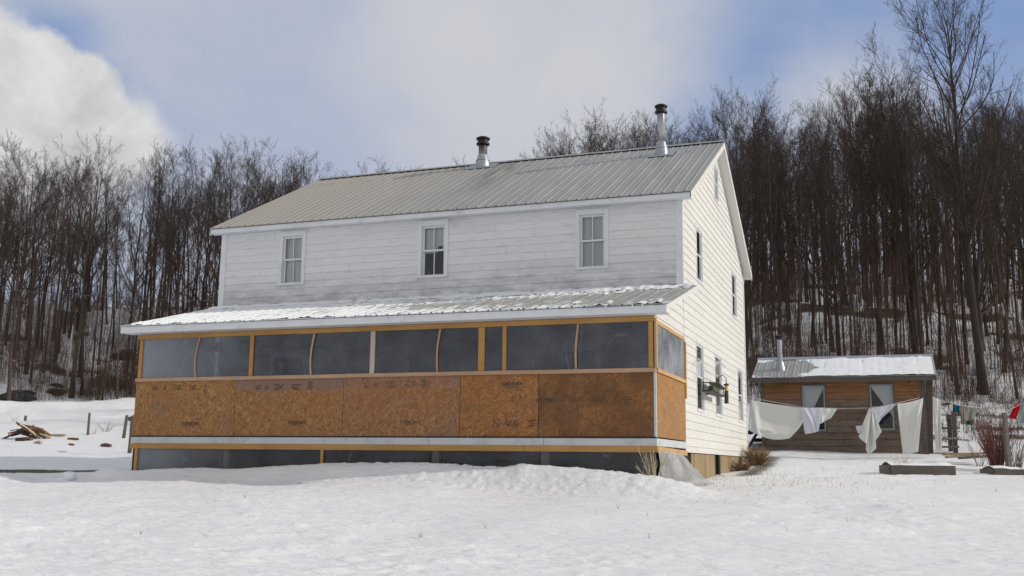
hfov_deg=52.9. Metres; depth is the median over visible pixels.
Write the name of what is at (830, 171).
bare tree
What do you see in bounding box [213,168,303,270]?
bare tree
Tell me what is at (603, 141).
bare tree
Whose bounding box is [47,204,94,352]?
bare tree
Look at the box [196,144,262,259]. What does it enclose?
bare tree
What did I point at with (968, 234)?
bare tree
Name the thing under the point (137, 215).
bare tree
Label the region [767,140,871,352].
bare tree
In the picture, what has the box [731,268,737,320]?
window
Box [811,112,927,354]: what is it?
bare tree
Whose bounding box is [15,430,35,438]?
log
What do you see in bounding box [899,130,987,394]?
bare tree
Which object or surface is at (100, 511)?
snow ground
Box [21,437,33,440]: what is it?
log
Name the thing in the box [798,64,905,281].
bare tree
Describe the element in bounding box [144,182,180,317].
bare tree
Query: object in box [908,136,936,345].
bare tree
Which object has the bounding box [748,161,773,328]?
bare tree
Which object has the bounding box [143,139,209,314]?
bare tree
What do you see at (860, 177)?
bare tree
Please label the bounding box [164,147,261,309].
bare tree
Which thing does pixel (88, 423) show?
fence post
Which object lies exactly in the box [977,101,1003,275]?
bare tree
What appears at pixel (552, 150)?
bare tree
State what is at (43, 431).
log
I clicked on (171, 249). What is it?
bare tree
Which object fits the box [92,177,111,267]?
bare tree
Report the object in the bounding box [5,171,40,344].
bare tree
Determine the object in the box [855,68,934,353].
bare tree
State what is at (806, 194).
bare tree
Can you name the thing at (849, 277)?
bare tree
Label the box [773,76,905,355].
bare tree
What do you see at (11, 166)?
bare tree
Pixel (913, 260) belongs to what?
bare tree
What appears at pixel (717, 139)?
bare tree
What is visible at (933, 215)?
bare tree
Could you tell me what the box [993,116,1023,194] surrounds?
bare tree
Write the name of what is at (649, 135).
bare tree
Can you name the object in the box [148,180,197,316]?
bare tree
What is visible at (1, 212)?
bare tree
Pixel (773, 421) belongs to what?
bed sheet
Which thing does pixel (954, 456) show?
loose plank
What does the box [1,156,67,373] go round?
bare tree
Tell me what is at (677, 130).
bare tree
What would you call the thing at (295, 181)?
bare tree
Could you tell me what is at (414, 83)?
sky
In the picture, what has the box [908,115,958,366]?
bare tree
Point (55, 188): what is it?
bare tree
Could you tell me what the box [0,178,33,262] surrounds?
bare tree
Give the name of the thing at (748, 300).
bare tree
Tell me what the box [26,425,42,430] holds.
log
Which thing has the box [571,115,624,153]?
bare tree
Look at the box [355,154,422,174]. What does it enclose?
bare tree
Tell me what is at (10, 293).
bare tree
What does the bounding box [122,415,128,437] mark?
fence post
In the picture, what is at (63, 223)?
bare tree
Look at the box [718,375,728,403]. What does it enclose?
bird feeder
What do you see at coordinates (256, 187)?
bare tree
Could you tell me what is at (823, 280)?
bare tree
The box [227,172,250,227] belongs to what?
bare tree
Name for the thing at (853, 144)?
bare tree
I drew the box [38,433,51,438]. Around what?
log
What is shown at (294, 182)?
bare tree
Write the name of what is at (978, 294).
bare tree
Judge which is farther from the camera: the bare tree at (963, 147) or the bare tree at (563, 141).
the bare tree at (563, 141)
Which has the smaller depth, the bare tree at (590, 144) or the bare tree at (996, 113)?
the bare tree at (996, 113)
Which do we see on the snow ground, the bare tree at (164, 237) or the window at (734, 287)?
the bare tree at (164, 237)
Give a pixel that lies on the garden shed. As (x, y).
(863, 384)
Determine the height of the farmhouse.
9.675 m
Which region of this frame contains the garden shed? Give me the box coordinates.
[752,335,936,454]
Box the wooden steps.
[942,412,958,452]
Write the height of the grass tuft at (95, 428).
0.625 m
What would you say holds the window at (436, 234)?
in the farmhouse
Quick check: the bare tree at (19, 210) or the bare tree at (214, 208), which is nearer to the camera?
the bare tree at (214, 208)
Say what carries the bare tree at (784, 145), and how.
on the snow ground
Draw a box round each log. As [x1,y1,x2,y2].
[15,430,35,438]
[15,438,25,440]
[16,422,36,437]
[19,423,40,438]
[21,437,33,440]
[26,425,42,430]
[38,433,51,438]
[40,429,51,435]
[51,434,66,436]
[100,443,111,446]
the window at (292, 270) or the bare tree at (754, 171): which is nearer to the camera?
the window at (292, 270)
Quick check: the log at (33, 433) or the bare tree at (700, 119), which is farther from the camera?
the bare tree at (700, 119)
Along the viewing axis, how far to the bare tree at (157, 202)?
113.03 m
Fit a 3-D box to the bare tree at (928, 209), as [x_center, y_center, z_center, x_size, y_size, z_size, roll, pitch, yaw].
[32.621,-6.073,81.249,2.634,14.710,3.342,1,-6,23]
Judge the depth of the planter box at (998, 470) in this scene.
24.82 m
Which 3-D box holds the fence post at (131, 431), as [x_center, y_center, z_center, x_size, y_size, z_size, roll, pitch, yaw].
[-13.568,5.354,36.590,0.157,1.532,0.146,-3,-10,20]
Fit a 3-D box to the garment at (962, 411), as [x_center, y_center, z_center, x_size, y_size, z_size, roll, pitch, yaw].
[14.082,3.931,32.116,0.134,0.629,0.067,0,-10,2]
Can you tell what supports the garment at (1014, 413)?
hanging from the clothesline
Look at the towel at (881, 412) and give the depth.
29.79 m
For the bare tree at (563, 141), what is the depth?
112.87 m
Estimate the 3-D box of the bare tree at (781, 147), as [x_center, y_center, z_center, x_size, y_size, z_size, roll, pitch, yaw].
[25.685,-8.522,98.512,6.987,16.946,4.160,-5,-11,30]
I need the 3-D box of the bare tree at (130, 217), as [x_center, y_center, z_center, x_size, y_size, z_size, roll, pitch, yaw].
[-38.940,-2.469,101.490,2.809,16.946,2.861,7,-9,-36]
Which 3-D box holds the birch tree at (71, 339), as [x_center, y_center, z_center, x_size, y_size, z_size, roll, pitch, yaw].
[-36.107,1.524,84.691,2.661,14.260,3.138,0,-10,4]
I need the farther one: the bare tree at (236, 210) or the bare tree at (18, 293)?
the bare tree at (18, 293)
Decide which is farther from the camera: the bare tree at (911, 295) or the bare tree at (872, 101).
the bare tree at (872, 101)
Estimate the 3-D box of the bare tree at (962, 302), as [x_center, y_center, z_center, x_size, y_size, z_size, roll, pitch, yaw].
[25.336,-2.225,58.728,6.110,13.544,3.885,-5,-15,23]
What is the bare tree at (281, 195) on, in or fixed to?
on the snow ground
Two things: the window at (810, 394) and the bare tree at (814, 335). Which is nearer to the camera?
the window at (810, 394)
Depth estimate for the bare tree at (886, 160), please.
98.76 m
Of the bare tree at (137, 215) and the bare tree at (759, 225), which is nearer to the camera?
the bare tree at (759, 225)
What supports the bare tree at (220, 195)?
on the snow ground
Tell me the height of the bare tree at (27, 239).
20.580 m
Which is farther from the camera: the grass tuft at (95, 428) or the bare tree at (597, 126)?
the bare tree at (597, 126)
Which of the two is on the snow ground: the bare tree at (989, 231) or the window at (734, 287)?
the bare tree at (989, 231)
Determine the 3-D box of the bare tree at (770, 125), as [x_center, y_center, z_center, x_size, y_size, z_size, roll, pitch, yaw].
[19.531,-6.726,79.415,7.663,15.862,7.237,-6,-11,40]
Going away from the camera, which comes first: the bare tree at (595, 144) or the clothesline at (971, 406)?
the clothesline at (971, 406)
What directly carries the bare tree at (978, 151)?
on the snow ground
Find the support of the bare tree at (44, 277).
on the snow ground
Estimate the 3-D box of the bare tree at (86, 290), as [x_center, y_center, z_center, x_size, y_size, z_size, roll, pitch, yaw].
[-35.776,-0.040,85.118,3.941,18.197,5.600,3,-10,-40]
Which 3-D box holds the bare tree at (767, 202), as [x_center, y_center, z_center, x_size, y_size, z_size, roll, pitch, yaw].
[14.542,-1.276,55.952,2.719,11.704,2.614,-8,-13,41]
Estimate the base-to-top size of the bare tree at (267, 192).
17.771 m
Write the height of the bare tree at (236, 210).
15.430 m
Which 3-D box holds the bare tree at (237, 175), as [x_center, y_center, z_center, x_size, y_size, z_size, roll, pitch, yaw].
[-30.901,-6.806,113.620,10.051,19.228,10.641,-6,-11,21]
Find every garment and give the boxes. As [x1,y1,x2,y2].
[953,405,959,412]
[960,404,964,423]
[965,407,976,420]
[1009,404,1020,418]
[1017,403,1023,422]
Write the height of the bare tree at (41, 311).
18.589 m
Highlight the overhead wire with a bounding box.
[0,288,217,300]
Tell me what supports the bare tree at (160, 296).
on the snow ground
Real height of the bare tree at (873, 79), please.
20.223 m
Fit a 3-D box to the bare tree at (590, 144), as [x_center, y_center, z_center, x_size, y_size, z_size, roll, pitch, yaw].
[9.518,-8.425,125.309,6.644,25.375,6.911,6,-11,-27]
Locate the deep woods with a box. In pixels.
[0,72,1023,350]
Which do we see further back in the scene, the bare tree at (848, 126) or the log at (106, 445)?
the bare tree at (848, 126)
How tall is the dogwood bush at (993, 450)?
1.768 m
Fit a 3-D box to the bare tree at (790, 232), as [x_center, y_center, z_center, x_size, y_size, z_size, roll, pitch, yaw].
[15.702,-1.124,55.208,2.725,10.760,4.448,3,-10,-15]
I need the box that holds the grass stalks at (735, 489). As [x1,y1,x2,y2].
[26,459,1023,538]
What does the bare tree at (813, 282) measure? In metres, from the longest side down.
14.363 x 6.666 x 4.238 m
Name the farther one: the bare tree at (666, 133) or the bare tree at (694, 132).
the bare tree at (666, 133)
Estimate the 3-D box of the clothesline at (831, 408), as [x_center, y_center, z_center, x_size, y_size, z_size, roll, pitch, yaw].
[9.915,3.288,30.055,6.082,0.511,1.342,3,-10,-15]
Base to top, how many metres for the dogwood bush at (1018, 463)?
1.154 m
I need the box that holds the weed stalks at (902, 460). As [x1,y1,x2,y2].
[890,453,914,463]
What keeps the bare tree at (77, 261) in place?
on the snow ground
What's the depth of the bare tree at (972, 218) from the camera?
61.08 m
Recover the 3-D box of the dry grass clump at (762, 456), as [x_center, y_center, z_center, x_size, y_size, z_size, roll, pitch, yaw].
[6.619,4.524,27.884,0.968,0.660,1.027,-3,-10,20]
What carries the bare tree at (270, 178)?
on the snow ground
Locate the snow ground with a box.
[0,265,1023,575]
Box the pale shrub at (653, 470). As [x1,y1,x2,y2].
[635,444,677,475]
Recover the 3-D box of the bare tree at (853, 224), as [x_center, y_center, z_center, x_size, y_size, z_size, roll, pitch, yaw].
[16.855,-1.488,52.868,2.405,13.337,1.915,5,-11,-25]
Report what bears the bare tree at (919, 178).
on the snow ground
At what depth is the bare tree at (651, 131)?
122.93 m
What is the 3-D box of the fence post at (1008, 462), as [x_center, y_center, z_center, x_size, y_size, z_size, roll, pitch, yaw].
[12.154,3.939,25.222,0.112,1.749,0.108,4,-10,-17]
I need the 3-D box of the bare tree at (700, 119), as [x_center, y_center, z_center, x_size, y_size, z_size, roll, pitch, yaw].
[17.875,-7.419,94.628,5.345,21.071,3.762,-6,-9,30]
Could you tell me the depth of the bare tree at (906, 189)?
61.90 m
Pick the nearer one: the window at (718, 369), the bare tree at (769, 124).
the window at (718, 369)
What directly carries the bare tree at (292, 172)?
on the snow ground
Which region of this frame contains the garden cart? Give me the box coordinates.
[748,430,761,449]
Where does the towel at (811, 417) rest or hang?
hanging from the clothesline at (831, 408)
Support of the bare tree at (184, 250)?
on the snow ground
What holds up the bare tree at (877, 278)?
on the snow ground
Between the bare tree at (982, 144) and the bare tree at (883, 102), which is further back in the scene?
the bare tree at (982, 144)
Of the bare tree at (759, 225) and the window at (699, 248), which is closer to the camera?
the window at (699, 248)
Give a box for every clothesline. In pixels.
[748,397,919,408]
[941,400,1002,407]
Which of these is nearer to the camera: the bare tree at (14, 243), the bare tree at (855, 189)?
the bare tree at (855, 189)
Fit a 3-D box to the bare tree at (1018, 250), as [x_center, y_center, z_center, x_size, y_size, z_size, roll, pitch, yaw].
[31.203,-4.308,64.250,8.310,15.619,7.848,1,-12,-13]
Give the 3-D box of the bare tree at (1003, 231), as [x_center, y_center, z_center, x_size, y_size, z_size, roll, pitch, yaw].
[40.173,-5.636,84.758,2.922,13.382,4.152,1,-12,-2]
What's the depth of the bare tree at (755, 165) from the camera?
81.50 m
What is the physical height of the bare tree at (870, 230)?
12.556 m
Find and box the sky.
[0,0,1023,306]
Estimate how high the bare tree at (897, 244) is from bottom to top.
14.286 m
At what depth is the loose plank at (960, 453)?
28.68 m
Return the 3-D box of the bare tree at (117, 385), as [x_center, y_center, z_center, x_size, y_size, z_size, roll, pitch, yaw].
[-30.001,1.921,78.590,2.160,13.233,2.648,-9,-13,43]
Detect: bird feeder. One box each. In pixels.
[701,381,725,396]
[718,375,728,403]
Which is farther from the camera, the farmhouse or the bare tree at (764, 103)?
the bare tree at (764, 103)
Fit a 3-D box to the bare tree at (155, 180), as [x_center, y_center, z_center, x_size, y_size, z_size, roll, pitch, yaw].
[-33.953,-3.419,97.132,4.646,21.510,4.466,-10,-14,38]
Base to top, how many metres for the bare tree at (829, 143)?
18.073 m
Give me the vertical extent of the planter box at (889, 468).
0.496 m
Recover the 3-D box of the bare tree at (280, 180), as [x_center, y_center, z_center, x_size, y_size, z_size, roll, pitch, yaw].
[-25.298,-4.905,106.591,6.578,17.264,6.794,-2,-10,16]
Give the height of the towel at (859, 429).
0.232 m
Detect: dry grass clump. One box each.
[731,459,758,470]
[740,445,773,464]
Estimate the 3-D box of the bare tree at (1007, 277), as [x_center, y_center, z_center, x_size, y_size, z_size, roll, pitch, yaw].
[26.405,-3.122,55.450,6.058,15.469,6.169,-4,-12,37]
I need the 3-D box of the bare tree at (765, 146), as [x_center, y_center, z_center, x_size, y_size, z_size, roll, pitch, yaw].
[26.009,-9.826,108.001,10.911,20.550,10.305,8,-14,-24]
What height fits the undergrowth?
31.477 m
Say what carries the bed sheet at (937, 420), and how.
hanging from the clothesline at (831, 408)
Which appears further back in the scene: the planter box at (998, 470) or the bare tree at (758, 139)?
the bare tree at (758, 139)
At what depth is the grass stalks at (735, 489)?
20.22 m
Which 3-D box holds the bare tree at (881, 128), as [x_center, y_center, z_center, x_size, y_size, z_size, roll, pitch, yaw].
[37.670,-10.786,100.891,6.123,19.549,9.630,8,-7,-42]
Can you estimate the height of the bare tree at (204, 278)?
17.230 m
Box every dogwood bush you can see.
[969,406,1017,465]
[999,432,1023,468]
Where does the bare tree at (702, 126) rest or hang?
on the snow ground
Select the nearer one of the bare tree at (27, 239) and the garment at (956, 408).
the garment at (956, 408)
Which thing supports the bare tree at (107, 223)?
on the snow ground
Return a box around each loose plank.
[942,452,984,455]
[945,454,979,457]
[958,455,985,458]
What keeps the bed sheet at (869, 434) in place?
hanging from the clothesline at (831, 408)
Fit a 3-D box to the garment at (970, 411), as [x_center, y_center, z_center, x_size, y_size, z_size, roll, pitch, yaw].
[14.671,4.010,32.816,0.406,0.457,0.066,1,-10,0]
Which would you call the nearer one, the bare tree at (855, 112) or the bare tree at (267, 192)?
the bare tree at (267, 192)
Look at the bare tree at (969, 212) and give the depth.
71.11 m
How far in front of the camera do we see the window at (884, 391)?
31.58 m
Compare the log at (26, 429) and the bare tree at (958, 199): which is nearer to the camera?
the log at (26, 429)
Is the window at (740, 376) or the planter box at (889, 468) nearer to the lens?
the planter box at (889, 468)
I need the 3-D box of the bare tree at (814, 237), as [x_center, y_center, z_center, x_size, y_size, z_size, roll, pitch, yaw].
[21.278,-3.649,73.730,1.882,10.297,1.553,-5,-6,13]
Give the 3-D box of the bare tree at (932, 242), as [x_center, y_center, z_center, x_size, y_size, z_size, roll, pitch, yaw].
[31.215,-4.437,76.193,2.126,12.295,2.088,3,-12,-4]
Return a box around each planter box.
[879,462,955,474]
[980,465,1023,474]
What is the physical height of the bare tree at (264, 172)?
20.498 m
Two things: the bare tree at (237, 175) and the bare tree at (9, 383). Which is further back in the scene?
the bare tree at (237, 175)
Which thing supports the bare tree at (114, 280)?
on the snow ground
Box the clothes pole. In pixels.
[926,380,932,452]
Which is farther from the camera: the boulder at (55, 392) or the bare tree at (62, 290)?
the bare tree at (62, 290)
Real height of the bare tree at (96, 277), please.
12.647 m
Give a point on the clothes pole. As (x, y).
(929, 395)
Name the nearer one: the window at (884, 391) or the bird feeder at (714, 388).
the bird feeder at (714, 388)
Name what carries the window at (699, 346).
in the farmhouse
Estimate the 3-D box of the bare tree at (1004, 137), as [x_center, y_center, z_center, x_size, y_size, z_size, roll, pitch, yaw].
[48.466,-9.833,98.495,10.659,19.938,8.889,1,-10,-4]
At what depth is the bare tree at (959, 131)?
82.83 m
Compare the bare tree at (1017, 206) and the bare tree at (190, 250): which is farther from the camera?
the bare tree at (190, 250)
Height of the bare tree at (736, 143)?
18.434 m
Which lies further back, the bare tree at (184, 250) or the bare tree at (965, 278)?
the bare tree at (184, 250)
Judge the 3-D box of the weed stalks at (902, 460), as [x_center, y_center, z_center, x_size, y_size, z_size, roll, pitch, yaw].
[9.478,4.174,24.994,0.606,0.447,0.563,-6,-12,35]
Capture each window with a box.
[276,230,306,285]
[416,219,448,277]
[575,208,608,269]
[695,223,703,285]
[696,340,704,412]
[713,162,719,205]
[714,352,722,417]
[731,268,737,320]
[737,367,743,422]
[800,384,827,432]
[868,383,895,430]
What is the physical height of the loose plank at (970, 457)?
0.129 m
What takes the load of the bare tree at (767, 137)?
on the snow ground
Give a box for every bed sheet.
[748,400,802,439]
[820,408,836,423]
[859,408,881,455]
[897,398,922,453]
[933,397,941,450]
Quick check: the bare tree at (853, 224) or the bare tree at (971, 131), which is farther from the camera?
the bare tree at (971, 131)
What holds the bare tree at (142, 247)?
on the snow ground
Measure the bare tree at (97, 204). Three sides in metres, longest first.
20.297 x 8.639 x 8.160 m
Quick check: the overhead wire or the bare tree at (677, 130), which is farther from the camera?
the bare tree at (677, 130)
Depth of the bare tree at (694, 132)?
94.34 m
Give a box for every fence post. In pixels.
[86,413,90,434]
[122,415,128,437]
[127,417,133,452]
[1002,413,1011,466]
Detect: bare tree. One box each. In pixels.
[0,131,55,400]
[0,136,51,287]
[0,138,92,349]
[0,145,66,339]
[0,156,53,330]
[0,170,74,358]
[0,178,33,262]
[0,181,16,250]
[0,195,27,295]
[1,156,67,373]
[4,212,26,337]
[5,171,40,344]
[10,129,139,398]
[29,227,52,382]
[30,163,103,348]
[36,156,90,340]
[42,191,63,299]
[43,187,78,370]
[44,156,104,361]
[47,132,139,330]
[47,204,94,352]
[56,159,108,332]
[57,180,107,395]
[58,157,123,311]
[69,190,102,337]
[72,169,113,376]
[85,196,118,364]
[87,237,108,379]
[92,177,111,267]
[97,170,115,323]
[99,161,174,334]
[101,234,131,400]
[102,184,128,307]
[103,177,133,344]
[103,229,135,398]
[109,194,204,325]
[114,164,187,349]
[125,210,160,385]
[125,225,166,394]
[127,147,178,318]
[128,153,201,308]
[131,194,212,324]
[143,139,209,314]
[143,144,185,320]
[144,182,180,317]
[148,163,219,333]
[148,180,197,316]
[149,202,182,325]
[154,191,197,325]
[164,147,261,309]
[167,192,201,324]
[169,135,209,312]
[169,178,221,310]
[184,186,228,310]
[185,158,237,332]
[186,168,239,309]
[191,137,274,255]
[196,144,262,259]
[200,174,229,298]
[203,185,252,290]
[207,135,283,256]
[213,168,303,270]
[217,201,239,247]
[225,159,311,227]
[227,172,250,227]
[238,160,277,207]
[240,138,318,205]
[248,163,289,206]
[250,178,298,206]
[251,149,332,205]
[253,176,281,208]
[274,165,306,196]
[284,155,304,187]
[299,161,334,185]
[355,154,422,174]
[518,114,616,158]
[536,117,614,156]
[540,133,569,156]
[544,124,578,156]
[562,96,650,151]
[566,133,602,153]
[569,125,617,153]
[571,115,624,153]
[577,108,675,152]
[581,112,624,152]
[616,116,656,148]
[619,109,692,147]
[620,119,645,148]
[628,114,678,145]
[633,111,679,146]
[639,121,655,146]
[670,110,697,143]
[675,85,778,251]
[677,84,796,267]
[680,110,704,143]
[684,100,721,141]
[688,99,733,160]
[713,71,805,300]
[720,122,822,354]
[726,95,798,283]
[728,157,764,385]
[731,102,775,232]
[731,169,783,367]
[745,113,760,284]
[747,98,787,268]
[747,99,821,300]
[748,118,815,280]
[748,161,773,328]
[752,99,771,224]
[752,119,842,319]
[756,161,802,355]
[757,102,781,241]
[765,98,870,305]
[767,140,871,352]
[769,130,792,270]
[772,172,834,352]
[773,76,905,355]
[779,110,804,301]
[782,148,817,356]
[783,109,849,345]
[786,127,809,301]
[793,170,820,305]
[797,97,848,270]
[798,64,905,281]
[810,109,883,299]
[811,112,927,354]
[812,138,879,355]
[813,163,830,342]
[817,57,928,240]
[821,92,867,260]
[824,133,861,355]
[831,71,874,265]
[834,64,900,269]
[834,122,884,306]
[835,12,983,353]
[837,96,869,270]
[837,98,930,307]
[837,122,869,309]
[844,113,897,354]
[845,91,911,276]
[854,90,920,275]
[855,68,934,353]
[859,87,940,353]
[862,72,921,286]
[862,142,879,312]
[873,124,924,348]
[874,118,917,354]
[880,0,1023,394]
[889,68,937,305]
[889,99,974,246]
[892,89,941,300]
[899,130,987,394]
[900,81,1023,389]
[904,138,1006,364]
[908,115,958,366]
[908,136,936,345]
[909,122,938,299]
[911,120,945,315]
[919,150,942,305]
[922,119,964,244]
[924,128,961,372]
[929,98,970,245]
[931,75,985,292]
[936,102,1014,291]
[936,113,976,302]
[946,101,1023,284]
[946,149,984,350]
[948,148,969,256]
[950,97,1023,372]
[950,146,1002,335]
[952,157,985,288]
[960,104,990,157]
[962,106,1023,318]
[964,111,992,277]
[965,79,1022,237]
[967,84,1023,284]
[968,88,1012,281]
[969,131,1004,343]
[969,146,1000,300]
[970,98,1019,302]
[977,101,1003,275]
[977,167,1008,296]
[978,138,1018,398]
[991,90,1023,202]
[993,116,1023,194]
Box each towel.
[800,407,821,433]
[856,425,862,432]
[873,404,895,422]
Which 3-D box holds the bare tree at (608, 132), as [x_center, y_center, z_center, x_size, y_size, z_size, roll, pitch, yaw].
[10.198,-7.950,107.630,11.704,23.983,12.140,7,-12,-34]
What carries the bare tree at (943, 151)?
on the snow ground
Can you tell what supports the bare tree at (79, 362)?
on the snow ground
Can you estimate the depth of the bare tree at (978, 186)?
77.67 m
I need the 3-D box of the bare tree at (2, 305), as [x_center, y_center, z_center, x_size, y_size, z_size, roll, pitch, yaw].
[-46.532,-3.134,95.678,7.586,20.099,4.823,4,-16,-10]
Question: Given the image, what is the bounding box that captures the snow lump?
[62,471,76,480]
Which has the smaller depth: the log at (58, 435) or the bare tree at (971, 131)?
the log at (58, 435)
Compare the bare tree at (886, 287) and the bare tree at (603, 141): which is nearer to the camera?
the bare tree at (886, 287)
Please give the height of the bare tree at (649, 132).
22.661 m
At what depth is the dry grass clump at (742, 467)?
26.13 m
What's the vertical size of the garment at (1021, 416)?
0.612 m
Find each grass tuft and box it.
[85,423,101,433]
[97,419,114,431]
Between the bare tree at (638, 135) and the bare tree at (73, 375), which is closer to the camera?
the bare tree at (73, 375)
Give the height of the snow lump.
0.217 m
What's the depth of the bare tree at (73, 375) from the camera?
82.77 m
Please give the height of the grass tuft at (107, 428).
0.713 m
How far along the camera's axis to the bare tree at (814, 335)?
58.31 m
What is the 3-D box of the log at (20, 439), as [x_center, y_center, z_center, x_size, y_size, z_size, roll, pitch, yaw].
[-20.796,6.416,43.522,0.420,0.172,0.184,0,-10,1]
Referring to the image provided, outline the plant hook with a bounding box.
[693,358,725,371]
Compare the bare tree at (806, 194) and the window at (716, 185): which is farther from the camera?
the bare tree at (806, 194)
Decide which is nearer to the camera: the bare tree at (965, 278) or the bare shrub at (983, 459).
the bare shrub at (983, 459)
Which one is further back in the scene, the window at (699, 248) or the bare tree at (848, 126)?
the bare tree at (848, 126)
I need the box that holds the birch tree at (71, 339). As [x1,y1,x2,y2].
[59,226,92,389]
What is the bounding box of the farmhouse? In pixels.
[120,103,751,484]
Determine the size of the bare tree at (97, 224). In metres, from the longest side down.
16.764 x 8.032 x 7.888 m
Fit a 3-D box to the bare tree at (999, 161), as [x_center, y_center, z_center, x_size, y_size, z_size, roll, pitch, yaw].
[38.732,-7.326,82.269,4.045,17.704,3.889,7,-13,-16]
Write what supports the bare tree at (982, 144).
on the snow ground
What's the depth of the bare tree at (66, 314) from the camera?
105.03 m
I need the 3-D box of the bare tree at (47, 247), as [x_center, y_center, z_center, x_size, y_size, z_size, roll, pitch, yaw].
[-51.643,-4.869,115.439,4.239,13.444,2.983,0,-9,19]
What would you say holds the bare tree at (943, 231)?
on the snow ground
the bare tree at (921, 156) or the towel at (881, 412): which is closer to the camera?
the towel at (881, 412)
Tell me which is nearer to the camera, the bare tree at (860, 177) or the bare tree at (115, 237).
the bare tree at (860, 177)
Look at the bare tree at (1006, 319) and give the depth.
50.13 m
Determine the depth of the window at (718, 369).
24.92 m
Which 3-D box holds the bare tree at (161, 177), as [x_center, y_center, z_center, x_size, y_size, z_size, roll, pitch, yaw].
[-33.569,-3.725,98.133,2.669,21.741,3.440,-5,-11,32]
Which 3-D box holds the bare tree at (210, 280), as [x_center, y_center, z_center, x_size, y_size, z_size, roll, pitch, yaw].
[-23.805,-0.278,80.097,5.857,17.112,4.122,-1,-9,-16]
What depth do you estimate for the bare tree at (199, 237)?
110.29 m
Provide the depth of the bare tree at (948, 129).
93.64 m
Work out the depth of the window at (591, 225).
21.89 m
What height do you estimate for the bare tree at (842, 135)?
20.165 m
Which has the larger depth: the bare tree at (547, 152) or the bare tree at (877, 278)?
the bare tree at (547, 152)
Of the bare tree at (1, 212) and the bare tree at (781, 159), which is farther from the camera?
the bare tree at (1, 212)
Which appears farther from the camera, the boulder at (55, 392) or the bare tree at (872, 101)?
the bare tree at (872, 101)
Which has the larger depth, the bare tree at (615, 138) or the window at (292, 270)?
the bare tree at (615, 138)
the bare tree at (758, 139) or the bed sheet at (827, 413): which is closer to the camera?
the bed sheet at (827, 413)
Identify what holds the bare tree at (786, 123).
on the snow ground
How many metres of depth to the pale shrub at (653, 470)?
17.60 m
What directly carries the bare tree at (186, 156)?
on the snow ground
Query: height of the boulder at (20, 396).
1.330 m
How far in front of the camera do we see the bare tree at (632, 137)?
115.36 m
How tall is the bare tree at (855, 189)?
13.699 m
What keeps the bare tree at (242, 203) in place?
on the snow ground
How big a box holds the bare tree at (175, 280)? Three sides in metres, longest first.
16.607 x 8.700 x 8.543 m
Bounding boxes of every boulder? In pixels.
[0,390,36,401]
[47,388,65,395]
[111,350,136,358]
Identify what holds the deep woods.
on the snow ground
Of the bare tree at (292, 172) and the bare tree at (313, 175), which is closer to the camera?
the bare tree at (313, 175)
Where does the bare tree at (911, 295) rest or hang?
on the snow ground
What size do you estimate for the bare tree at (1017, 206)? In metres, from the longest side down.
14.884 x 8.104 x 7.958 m
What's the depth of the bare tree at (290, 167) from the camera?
107.63 m
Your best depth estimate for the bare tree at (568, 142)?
104.48 m
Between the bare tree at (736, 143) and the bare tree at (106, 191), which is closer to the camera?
the bare tree at (736, 143)
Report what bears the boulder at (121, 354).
on the snow ground
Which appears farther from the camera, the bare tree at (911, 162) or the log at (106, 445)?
the bare tree at (911, 162)
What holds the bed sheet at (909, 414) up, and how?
hanging from the clothesline at (831, 408)
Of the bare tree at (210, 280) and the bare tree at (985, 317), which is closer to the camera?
the bare tree at (985, 317)
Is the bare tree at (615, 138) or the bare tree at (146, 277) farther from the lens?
the bare tree at (615, 138)
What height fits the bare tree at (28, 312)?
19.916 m
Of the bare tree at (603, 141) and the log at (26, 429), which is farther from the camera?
the bare tree at (603, 141)
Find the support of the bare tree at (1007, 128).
on the snow ground
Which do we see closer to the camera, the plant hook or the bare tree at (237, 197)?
the plant hook
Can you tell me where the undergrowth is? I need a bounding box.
[0,135,1023,444]
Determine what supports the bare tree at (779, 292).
on the snow ground

